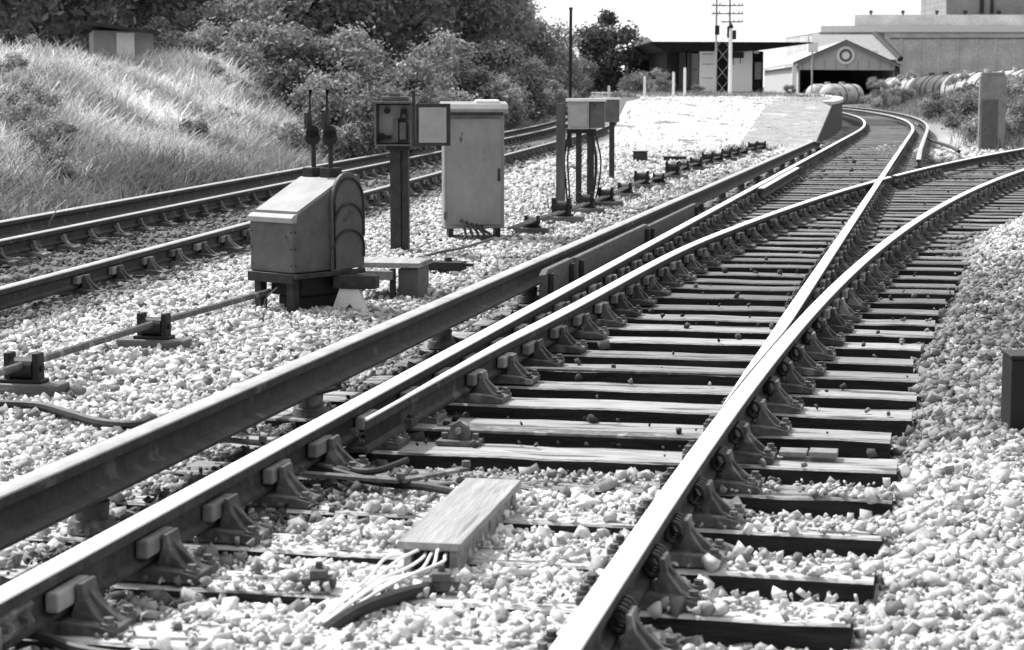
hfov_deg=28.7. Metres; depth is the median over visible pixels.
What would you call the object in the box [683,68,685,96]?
marker post
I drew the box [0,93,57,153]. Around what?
shrub
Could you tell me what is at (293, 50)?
shrub
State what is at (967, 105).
shrub
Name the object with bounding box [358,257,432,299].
step board
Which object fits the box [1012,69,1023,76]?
tank wagon
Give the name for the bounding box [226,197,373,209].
sleeper
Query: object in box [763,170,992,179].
sleeper
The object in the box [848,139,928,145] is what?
sleeper
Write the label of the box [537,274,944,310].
sleeper
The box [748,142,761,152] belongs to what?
rodding stool
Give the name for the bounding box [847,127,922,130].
sleeper
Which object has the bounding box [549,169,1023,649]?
running rail
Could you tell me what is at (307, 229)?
ground frame
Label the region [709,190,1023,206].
sleeper
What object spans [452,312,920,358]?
sleeper
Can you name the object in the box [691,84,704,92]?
shrub
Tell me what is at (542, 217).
point rodding
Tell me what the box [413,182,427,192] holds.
sleeper
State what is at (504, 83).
shrub
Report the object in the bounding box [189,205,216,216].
sleeper
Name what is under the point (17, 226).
conductor rail
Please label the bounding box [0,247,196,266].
sleeper
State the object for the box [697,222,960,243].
sleeper
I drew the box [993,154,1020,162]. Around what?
sleeper
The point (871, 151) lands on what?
sleeper
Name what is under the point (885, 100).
shrub
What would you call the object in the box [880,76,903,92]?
tank wagon
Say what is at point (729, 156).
rodding stool
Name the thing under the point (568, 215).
rodding stool
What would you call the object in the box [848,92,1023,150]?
rough grass
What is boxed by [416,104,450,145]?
door
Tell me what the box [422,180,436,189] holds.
sleeper
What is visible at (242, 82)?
shrub
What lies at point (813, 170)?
sleeper
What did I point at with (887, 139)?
sleeper
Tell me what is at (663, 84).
shrub
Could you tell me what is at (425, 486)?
cable
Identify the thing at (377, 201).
sleeper
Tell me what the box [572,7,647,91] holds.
field maple
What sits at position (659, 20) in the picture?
sky
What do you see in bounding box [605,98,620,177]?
junction box
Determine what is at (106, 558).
running rail
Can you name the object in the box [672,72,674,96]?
marker post
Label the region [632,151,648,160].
block
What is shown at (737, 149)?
rodding stool
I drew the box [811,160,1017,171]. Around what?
sleeper
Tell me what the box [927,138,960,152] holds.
cable
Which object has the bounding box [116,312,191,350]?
rodding stool
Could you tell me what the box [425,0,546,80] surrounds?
deciduous tree
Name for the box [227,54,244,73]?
shrub
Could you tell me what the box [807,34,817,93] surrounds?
signal post
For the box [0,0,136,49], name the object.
deciduous tree
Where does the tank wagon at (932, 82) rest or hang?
on the ground at (938, 133)
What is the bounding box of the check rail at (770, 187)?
[758,167,798,199]
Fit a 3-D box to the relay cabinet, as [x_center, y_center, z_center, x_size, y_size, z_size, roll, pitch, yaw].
[-0.388,-1.449,19.342,0.667,1.448,0.480,-1,7,-6]
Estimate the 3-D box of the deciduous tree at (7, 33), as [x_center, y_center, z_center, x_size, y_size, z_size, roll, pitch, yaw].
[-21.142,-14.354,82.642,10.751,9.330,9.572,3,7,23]
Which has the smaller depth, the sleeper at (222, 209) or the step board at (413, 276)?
the step board at (413, 276)
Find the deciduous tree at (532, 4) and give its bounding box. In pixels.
[522,0,545,61]
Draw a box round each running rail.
[0,112,865,649]
[0,116,619,310]
[0,123,567,255]
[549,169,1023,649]
[842,108,913,154]
[892,148,1023,184]
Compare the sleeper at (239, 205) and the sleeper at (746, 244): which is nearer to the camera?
the sleeper at (746, 244)
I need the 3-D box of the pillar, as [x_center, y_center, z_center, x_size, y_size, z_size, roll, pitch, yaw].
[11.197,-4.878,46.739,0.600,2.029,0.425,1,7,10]
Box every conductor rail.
[0,116,567,238]
[0,141,822,550]
[842,106,929,167]
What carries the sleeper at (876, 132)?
on the ground at (938, 133)
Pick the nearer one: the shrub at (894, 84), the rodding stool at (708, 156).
the rodding stool at (708, 156)
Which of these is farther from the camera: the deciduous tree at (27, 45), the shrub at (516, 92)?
the deciduous tree at (27, 45)
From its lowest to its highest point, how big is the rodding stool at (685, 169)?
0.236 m
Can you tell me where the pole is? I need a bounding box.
[568,7,572,147]
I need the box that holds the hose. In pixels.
[0,400,153,430]
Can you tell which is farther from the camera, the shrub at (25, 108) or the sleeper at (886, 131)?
the sleeper at (886, 131)
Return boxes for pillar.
[977,72,1006,149]
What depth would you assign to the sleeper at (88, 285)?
14.20 m
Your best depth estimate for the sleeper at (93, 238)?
18.82 m
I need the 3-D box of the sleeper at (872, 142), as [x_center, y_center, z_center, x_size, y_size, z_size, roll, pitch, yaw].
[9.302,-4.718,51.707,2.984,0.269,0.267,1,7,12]
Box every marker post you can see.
[643,76,645,96]
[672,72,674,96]
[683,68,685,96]
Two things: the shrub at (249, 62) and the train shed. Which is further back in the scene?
the train shed
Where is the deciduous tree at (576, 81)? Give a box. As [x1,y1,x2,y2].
[524,37,591,101]
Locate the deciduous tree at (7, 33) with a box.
[0,16,77,51]
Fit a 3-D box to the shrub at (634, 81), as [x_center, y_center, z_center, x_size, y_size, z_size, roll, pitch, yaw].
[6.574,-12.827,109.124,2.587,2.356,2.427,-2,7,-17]
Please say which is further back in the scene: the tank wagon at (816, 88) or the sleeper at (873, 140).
the tank wagon at (816, 88)
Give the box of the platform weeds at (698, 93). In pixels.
[594,89,840,97]
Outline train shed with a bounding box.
[763,40,900,103]
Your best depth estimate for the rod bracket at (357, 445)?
8.14 m
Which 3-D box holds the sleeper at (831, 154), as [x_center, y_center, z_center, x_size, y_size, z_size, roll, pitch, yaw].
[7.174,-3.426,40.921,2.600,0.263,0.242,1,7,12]
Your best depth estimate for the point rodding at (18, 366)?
10.73 m
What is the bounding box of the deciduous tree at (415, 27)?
[324,0,438,32]
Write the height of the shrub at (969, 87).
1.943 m
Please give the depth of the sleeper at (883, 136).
57.53 m
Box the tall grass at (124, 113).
[0,35,555,226]
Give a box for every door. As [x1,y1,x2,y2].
[116,33,134,58]
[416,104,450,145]
[687,53,698,87]
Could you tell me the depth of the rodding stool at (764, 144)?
43.91 m
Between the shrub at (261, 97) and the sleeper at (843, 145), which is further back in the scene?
the sleeper at (843, 145)
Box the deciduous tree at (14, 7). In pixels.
[0,0,76,39]
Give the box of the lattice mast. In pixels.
[711,0,742,93]
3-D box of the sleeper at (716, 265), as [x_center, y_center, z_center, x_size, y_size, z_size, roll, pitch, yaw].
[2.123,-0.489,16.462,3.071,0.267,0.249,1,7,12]
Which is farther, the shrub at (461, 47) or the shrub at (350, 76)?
the shrub at (461, 47)
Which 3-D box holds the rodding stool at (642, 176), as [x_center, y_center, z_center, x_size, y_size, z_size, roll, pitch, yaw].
[1.823,-2.022,28.163,0.472,0.290,0.177,1,7,8]
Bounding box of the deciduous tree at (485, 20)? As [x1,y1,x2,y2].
[396,0,552,75]
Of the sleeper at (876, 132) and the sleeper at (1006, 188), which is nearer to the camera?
the sleeper at (1006, 188)
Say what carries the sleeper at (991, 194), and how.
on the ground at (938, 133)
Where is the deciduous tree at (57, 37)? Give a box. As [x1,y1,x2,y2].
[4,2,171,53]
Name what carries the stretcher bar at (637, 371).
attached to the switch blade at (422, 402)
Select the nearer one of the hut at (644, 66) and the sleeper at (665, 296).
the sleeper at (665, 296)
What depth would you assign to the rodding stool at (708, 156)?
35.85 m
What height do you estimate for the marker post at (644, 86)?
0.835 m
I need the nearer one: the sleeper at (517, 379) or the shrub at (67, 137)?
the sleeper at (517, 379)
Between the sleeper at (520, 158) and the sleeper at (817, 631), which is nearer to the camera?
the sleeper at (817, 631)
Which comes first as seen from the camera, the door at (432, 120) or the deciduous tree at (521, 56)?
the door at (432, 120)
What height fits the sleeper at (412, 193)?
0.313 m
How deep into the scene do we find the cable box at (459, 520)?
6.45 m
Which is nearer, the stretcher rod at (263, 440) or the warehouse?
the stretcher rod at (263, 440)
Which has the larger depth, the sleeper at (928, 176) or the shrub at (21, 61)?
the sleeper at (928, 176)
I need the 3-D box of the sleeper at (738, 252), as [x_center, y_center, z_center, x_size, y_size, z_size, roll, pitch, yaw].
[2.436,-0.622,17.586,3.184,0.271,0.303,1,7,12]
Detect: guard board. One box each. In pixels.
[539,258,573,299]
[571,224,648,280]
[647,203,697,240]
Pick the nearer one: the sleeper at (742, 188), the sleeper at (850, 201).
the sleeper at (850, 201)
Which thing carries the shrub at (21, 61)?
on the ground at (938, 133)
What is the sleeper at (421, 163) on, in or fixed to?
on the ground at (938, 133)
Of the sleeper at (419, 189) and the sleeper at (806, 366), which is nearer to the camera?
the sleeper at (806, 366)
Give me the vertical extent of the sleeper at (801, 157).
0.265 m
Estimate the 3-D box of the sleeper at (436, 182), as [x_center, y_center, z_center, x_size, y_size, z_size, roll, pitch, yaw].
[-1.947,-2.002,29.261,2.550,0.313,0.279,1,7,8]
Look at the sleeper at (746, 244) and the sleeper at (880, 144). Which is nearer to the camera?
the sleeper at (746, 244)
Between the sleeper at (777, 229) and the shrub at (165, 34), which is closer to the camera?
the sleeper at (777, 229)
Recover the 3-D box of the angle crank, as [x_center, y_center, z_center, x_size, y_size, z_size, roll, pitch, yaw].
[-0.474,-0.473,15.649,0.352,0.110,0.160,2,7,14]
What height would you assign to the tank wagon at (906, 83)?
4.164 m
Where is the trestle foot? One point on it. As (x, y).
(350, 287)
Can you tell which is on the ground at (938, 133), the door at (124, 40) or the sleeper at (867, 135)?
the sleeper at (867, 135)
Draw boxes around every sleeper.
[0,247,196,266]
[0,526,853,649]
[0,627,1,649]
[10,240,220,258]
[12,575,680,649]
[22,493,875,604]
[42,234,243,251]
[56,274,106,294]
[70,228,250,244]
[94,265,139,283]
[97,223,132,236]
[110,459,883,558]
[123,218,155,231]
[128,256,169,274]
[146,213,177,225]
[169,209,197,221]
[175,434,892,520]
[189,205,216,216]
[208,201,233,212]
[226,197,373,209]
[228,409,897,487]
[243,194,385,205]
[259,191,389,201]
[265,386,891,458]
[323,367,912,436]
[360,171,372,179]
[363,352,916,409]
[367,169,381,176]
[376,167,389,174]
[393,337,918,391]
[410,160,505,167]
[410,188,417,195]
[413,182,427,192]
[414,323,913,373]
[417,158,509,165]
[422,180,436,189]
[424,157,514,164]
[431,156,520,162]
[431,177,441,186]
[437,154,525,161]
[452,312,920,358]
[472,301,932,344]
[492,292,934,331]
[499,282,937,323]
[536,266,953,301]
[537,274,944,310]
[630,259,954,293]
[642,253,957,285]
[654,247,961,275]
[657,242,968,268]
[667,236,970,260]
[681,231,962,255]
[685,227,956,249]
[697,201,1017,219]
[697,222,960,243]
[700,218,979,239]
[704,193,1023,209]
[704,195,1023,212]
[705,198,1022,216]
[708,215,981,234]
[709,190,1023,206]
[715,211,991,231]
[724,208,1003,226]
[726,185,1023,198]
[726,187,1023,200]
[728,182,1023,195]
[728,189,1023,204]
[730,204,1009,223]
[745,179,1023,191]
[746,182,1023,193]
[749,177,1023,188]
[751,175,1023,186]
[761,171,990,182]
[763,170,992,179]
[766,167,997,178]
[774,162,1011,172]
[774,163,1008,173]
[785,157,1023,166]
[787,159,1020,169]
[789,158,1023,168]
[794,173,1023,183]
[795,153,927,161]
[795,155,926,163]
[799,166,1003,176]
[804,164,1005,174]
[805,149,928,156]
[805,151,927,158]
[808,150,927,157]
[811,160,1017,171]
[812,145,929,152]
[812,146,928,153]
[814,143,929,150]
[815,145,928,152]
[820,141,929,148]
[820,156,926,164]
[821,137,930,143]
[823,142,927,148]
[824,138,930,144]
[824,154,908,161]
[825,135,921,140]
[825,141,929,147]
[827,152,927,159]
[828,138,916,143]
[830,132,930,138]
[830,136,931,143]
[831,135,916,140]
[831,136,931,142]
[834,131,918,135]
[835,147,928,154]
[837,130,924,133]
[837,133,931,138]
[841,125,921,128]
[841,132,921,136]
[841,144,929,150]
[842,130,931,134]
[845,129,905,132]
[846,128,922,131]
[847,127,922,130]
[847,140,930,146]
[848,123,897,127]
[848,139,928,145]
[849,139,930,145]
[851,128,921,129]
[853,123,916,126]
[858,134,921,139]
[861,132,931,137]
[863,130,931,135]
[983,155,1019,164]
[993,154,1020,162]
[1012,153,1023,161]
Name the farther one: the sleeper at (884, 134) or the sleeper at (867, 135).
the sleeper at (884, 134)
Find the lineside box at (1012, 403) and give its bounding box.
[1001,349,1023,430]
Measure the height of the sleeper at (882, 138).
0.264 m
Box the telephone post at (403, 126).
[372,91,450,250]
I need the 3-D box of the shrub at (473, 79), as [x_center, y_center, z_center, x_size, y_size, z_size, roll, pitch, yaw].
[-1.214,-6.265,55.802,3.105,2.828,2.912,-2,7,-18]
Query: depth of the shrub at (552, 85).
87.05 m
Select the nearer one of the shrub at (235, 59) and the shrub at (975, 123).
the shrub at (235, 59)
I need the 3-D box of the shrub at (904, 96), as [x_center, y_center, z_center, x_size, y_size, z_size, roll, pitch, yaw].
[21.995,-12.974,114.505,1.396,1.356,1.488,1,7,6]
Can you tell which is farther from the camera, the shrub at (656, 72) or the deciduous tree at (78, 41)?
the shrub at (656, 72)
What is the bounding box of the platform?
[586,92,842,146]
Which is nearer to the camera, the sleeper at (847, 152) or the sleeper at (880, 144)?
the sleeper at (847, 152)
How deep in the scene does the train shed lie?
226.40 m
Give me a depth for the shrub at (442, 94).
46.48 m
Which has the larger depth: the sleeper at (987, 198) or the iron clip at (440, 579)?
the sleeper at (987, 198)
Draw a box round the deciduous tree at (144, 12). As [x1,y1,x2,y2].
[73,0,254,38]
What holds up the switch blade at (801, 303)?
on the sleeper at (782, 167)
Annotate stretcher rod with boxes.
[223,428,364,445]
[297,460,470,483]
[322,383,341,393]
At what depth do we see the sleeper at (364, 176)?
31.54 m
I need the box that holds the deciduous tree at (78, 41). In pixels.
[55,15,163,51]
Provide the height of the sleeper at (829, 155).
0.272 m
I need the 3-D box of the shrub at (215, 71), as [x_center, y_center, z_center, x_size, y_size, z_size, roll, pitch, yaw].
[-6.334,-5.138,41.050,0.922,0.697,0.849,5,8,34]
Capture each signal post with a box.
[728,22,740,93]
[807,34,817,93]
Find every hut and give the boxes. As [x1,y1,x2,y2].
[75,20,160,60]
[624,37,652,90]
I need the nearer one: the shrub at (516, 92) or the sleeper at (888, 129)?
the shrub at (516, 92)
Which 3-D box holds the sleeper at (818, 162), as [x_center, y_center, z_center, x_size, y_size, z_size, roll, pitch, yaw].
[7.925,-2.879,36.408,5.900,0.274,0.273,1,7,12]
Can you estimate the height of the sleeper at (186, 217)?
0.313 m
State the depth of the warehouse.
307.39 m
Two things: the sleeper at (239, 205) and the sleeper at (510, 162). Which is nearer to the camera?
the sleeper at (239, 205)
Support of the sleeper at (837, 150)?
on the ground at (938, 133)
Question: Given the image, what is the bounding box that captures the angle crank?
[428,257,473,271]
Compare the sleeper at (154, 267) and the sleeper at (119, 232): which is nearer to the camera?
the sleeper at (154, 267)
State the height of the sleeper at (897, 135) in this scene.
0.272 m
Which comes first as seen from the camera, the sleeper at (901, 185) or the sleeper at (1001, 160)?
the sleeper at (901, 185)
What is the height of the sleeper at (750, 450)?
0.278 m
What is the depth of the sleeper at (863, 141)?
52.33 m
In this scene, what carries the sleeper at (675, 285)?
on the ground at (938, 133)
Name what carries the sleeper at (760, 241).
on the ground at (938, 133)
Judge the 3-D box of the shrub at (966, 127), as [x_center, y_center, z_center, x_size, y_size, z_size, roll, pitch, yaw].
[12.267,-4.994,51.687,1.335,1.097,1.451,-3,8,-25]
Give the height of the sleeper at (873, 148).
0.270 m
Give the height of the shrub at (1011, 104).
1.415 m
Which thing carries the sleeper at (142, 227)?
on the ground at (938, 133)
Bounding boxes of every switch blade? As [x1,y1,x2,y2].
[365,177,891,454]
[721,150,901,408]
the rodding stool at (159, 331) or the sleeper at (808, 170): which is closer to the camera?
the rodding stool at (159, 331)
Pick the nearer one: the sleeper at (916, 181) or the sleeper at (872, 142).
the sleeper at (916, 181)
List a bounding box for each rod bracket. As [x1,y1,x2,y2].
[343,427,364,452]
[436,420,483,446]
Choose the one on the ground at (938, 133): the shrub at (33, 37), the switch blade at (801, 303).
the shrub at (33, 37)
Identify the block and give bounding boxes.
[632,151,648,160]
[662,156,686,160]
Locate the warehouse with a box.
[785,0,1023,75]
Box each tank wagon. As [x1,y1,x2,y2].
[805,82,833,93]
[819,82,863,104]
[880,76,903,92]
[895,74,919,101]
[909,73,934,99]
[920,72,949,98]
[940,70,972,94]
[959,69,998,87]
[999,67,1020,74]
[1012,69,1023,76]
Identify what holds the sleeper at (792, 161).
on the ground at (938, 133)
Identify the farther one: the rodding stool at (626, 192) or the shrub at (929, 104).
the shrub at (929, 104)
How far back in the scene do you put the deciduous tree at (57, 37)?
64.52 m
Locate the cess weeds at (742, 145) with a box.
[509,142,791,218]
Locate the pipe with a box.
[420,238,493,256]
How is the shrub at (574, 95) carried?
on the ground at (938, 133)
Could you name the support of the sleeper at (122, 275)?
on the ground at (938, 133)
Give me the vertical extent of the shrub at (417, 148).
1.590 m
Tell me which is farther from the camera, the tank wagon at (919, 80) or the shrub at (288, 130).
the tank wagon at (919, 80)
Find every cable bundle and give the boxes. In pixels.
[310,548,447,624]
[425,219,492,240]
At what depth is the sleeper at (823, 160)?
38.02 m
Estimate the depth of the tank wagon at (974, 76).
146.06 m
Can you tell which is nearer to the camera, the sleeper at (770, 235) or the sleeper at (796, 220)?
the sleeper at (770, 235)
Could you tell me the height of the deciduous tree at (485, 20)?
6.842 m
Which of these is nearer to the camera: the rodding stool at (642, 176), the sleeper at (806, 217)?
the sleeper at (806, 217)
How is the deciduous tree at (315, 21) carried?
on the ground at (938, 133)
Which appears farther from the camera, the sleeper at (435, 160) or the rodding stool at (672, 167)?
the sleeper at (435, 160)
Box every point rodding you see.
[0,289,270,375]
[507,145,762,229]
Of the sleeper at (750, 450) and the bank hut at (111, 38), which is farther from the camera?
the bank hut at (111, 38)
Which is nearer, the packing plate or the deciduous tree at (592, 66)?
the packing plate
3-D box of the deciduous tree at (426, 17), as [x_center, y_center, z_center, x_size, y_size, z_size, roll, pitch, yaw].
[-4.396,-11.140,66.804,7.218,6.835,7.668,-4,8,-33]
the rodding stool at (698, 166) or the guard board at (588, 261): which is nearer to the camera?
the guard board at (588, 261)
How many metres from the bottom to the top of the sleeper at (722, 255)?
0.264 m
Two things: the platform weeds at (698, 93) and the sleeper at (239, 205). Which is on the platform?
the platform weeds at (698, 93)
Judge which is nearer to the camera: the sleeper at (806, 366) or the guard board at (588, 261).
the sleeper at (806, 366)
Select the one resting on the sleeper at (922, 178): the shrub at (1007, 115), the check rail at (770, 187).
the check rail at (770, 187)
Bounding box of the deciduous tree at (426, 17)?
[372,0,468,68]
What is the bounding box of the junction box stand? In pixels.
[556,98,606,204]
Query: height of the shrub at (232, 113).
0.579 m
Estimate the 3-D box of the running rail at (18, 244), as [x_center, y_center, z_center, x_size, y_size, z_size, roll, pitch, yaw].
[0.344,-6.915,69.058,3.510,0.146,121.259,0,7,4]
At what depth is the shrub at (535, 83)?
67.13 m
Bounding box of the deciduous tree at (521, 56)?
[494,2,532,74]
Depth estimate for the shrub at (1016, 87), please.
49.51 m
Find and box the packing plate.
[779,447,837,458]
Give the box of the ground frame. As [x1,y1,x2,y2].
[248,89,365,312]
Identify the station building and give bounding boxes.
[635,42,812,92]
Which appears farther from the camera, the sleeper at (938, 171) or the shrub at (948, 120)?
the shrub at (948, 120)
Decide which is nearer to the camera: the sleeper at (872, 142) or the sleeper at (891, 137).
the sleeper at (872, 142)
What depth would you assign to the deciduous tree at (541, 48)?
92.72 m
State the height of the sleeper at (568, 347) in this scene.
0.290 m
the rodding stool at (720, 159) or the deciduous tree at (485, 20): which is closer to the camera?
the rodding stool at (720, 159)
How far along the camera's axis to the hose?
8.68 m
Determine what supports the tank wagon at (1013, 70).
on the ground at (938, 133)
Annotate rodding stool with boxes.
[0,351,69,397]
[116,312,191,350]
[514,215,549,234]
[540,198,583,223]
[571,192,604,213]
[595,187,622,206]
[614,182,640,197]
[633,171,658,188]
[651,173,671,184]
[658,161,687,179]
[679,161,694,172]
[689,157,709,170]
[701,152,719,164]
[713,152,726,162]
[721,149,736,160]
[730,147,745,157]
[740,147,747,154]
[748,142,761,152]
[756,141,771,150]
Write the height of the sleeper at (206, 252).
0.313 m
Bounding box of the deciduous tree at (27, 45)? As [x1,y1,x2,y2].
[0,28,84,50]
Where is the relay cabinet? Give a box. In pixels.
[436,100,508,239]
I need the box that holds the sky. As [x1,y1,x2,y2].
[0,0,920,86]
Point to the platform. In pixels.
(828, 124)
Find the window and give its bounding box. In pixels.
[754,62,760,78]
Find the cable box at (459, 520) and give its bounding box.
[397,478,520,572]
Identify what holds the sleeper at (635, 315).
on the ground at (938, 133)
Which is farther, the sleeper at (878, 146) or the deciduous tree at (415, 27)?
the deciduous tree at (415, 27)
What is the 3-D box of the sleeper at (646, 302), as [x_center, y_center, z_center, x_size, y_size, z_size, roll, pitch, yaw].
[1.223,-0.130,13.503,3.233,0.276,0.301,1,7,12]
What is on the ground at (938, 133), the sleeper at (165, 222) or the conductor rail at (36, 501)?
the sleeper at (165, 222)
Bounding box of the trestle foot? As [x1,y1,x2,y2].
[333,274,379,308]
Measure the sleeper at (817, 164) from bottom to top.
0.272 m
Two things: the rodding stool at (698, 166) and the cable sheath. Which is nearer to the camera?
the cable sheath
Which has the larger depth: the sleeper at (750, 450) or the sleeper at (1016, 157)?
the sleeper at (1016, 157)
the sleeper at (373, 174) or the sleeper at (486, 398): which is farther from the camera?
the sleeper at (373, 174)
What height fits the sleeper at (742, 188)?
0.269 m
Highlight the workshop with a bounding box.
[800,31,902,92]
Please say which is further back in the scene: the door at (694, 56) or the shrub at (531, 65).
the door at (694, 56)
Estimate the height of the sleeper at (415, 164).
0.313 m
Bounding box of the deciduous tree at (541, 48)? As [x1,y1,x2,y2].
[519,14,591,86]
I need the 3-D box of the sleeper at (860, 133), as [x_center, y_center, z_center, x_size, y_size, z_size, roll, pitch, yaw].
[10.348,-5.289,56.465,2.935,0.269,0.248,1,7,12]
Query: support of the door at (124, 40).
in the bank hut at (111, 38)
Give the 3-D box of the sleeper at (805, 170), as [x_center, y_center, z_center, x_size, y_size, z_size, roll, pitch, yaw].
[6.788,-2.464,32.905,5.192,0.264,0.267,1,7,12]
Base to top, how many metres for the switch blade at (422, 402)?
0.146 m
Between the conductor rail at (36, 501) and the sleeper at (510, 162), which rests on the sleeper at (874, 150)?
the conductor rail at (36, 501)
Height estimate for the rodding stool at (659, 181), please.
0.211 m
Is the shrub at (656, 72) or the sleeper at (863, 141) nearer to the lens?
the sleeper at (863, 141)
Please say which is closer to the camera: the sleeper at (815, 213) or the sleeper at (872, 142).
the sleeper at (815, 213)
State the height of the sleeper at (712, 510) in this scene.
0.282 m
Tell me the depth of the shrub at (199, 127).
31.89 m
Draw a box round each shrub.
[0,50,38,106]
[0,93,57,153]
[14,82,66,141]
[17,114,84,180]
[25,33,40,51]
[47,124,71,147]
[137,15,223,55]
[168,0,254,48]
[176,115,211,141]
[184,3,302,71]
[201,59,225,79]
[214,0,320,81]
[219,103,236,118]
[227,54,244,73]
[232,78,255,98]
[241,15,371,111]
[250,90,273,105]
[265,69,358,156]
[277,45,386,120]
[292,80,389,158]
[321,21,408,121]
[341,100,435,153]
[358,52,445,99]
[373,80,446,146]
[391,71,452,100]
[400,27,481,100]
[429,52,522,130]
[449,39,533,98]
[470,69,539,119]
[476,72,527,129]
[493,62,557,122]
[521,55,572,113]
[532,71,566,92]
[542,79,579,119]
[610,68,654,97]
[647,67,670,91]
[650,75,676,93]
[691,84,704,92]
[783,84,796,93]
[859,77,882,103]
[867,78,899,109]
[880,79,902,105]
[884,88,909,105]
[894,70,919,98]
[917,89,953,119]
[939,82,978,132]
[941,77,960,97]
[946,70,970,96]
[949,77,978,114]
[951,91,978,126]
[960,111,977,143]
[967,76,1023,137]
[967,121,1017,141]
[1005,77,1023,145]
[1006,73,1021,80]
[1006,89,1023,109]
[1006,98,1014,108]
[1006,102,1021,118]
[1006,102,1021,138]
[1007,70,1023,108]
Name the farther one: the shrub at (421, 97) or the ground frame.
the shrub at (421, 97)
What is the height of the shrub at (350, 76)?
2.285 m
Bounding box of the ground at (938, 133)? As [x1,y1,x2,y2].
[0,87,1023,649]
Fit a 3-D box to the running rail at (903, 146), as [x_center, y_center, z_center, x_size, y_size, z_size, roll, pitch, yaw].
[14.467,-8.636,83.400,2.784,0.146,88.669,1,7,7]
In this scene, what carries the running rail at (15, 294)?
on the sleeper at (154, 267)
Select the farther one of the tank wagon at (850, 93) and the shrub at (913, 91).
the tank wagon at (850, 93)
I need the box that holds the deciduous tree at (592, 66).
[549,30,600,97]
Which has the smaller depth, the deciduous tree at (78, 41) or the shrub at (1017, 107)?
the shrub at (1017, 107)
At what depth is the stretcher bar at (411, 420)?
8.28 m
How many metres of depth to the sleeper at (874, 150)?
45.58 m
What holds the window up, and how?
in the station building
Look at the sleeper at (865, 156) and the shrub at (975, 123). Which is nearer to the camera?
the sleeper at (865, 156)
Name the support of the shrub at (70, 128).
on the ground at (938, 133)
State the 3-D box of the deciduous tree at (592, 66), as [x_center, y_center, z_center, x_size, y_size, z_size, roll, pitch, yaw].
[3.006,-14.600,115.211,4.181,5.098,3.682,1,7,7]
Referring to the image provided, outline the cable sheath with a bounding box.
[315,582,443,630]
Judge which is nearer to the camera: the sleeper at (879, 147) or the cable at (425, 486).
the cable at (425, 486)
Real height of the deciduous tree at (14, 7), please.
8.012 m
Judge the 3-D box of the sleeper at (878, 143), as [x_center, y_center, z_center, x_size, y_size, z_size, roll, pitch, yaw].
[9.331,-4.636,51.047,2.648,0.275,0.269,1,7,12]
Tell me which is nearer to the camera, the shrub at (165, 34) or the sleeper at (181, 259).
the sleeper at (181, 259)
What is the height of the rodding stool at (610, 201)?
0.257 m
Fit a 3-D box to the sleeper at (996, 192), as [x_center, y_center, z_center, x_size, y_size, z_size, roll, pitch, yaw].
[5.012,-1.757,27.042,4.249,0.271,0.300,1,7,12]
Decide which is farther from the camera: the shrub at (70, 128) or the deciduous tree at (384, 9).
the deciduous tree at (384, 9)
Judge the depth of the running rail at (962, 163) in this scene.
34.63 m
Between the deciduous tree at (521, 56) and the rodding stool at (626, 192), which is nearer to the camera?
the rodding stool at (626, 192)
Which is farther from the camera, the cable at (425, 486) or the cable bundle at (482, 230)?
the cable bundle at (482, 230)
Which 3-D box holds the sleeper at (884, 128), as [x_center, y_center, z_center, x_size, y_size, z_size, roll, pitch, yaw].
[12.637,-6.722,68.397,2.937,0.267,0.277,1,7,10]
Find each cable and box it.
[25,630,109,649]
[308,462,454,494]
[344,457,409,474]
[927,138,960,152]
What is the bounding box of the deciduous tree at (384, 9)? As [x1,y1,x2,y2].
[291,0,443,61]
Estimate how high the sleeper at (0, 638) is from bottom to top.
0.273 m
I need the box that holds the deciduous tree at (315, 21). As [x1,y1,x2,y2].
[162,0,390,50]
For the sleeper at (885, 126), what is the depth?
71.22 m
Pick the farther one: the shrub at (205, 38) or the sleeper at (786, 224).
the shrub at (205, 38)
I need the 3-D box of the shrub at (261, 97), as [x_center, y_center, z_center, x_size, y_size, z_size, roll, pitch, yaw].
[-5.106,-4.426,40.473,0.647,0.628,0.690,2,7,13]
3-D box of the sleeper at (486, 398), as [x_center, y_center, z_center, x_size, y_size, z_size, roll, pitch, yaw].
[0.442,0.363,9.340,2.794,0.274,0.268,1,7,12]
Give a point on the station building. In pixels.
(696, 60)
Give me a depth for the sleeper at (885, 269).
15.70 m
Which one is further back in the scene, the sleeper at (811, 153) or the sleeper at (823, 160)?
the sleeper at (811, 153)
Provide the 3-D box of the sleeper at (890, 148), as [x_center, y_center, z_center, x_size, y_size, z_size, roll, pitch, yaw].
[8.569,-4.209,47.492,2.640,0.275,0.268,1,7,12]
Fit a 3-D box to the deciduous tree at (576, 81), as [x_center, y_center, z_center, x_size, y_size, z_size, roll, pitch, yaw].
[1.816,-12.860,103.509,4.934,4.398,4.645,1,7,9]
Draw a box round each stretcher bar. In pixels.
[405,414,700,440]
[523,366,742,376]
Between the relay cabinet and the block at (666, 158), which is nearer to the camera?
the relay cabinet
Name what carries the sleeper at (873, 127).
on the ground at (938, 133)
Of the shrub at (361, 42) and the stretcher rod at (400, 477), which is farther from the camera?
the shrub at (361, 42)
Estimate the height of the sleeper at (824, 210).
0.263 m
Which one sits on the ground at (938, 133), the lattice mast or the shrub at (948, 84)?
the shrub at (948, 84)
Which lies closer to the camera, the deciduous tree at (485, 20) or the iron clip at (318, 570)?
the iron clip at (318, 570)
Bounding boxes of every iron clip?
[301,561,336,588]
[422,564,459,591]

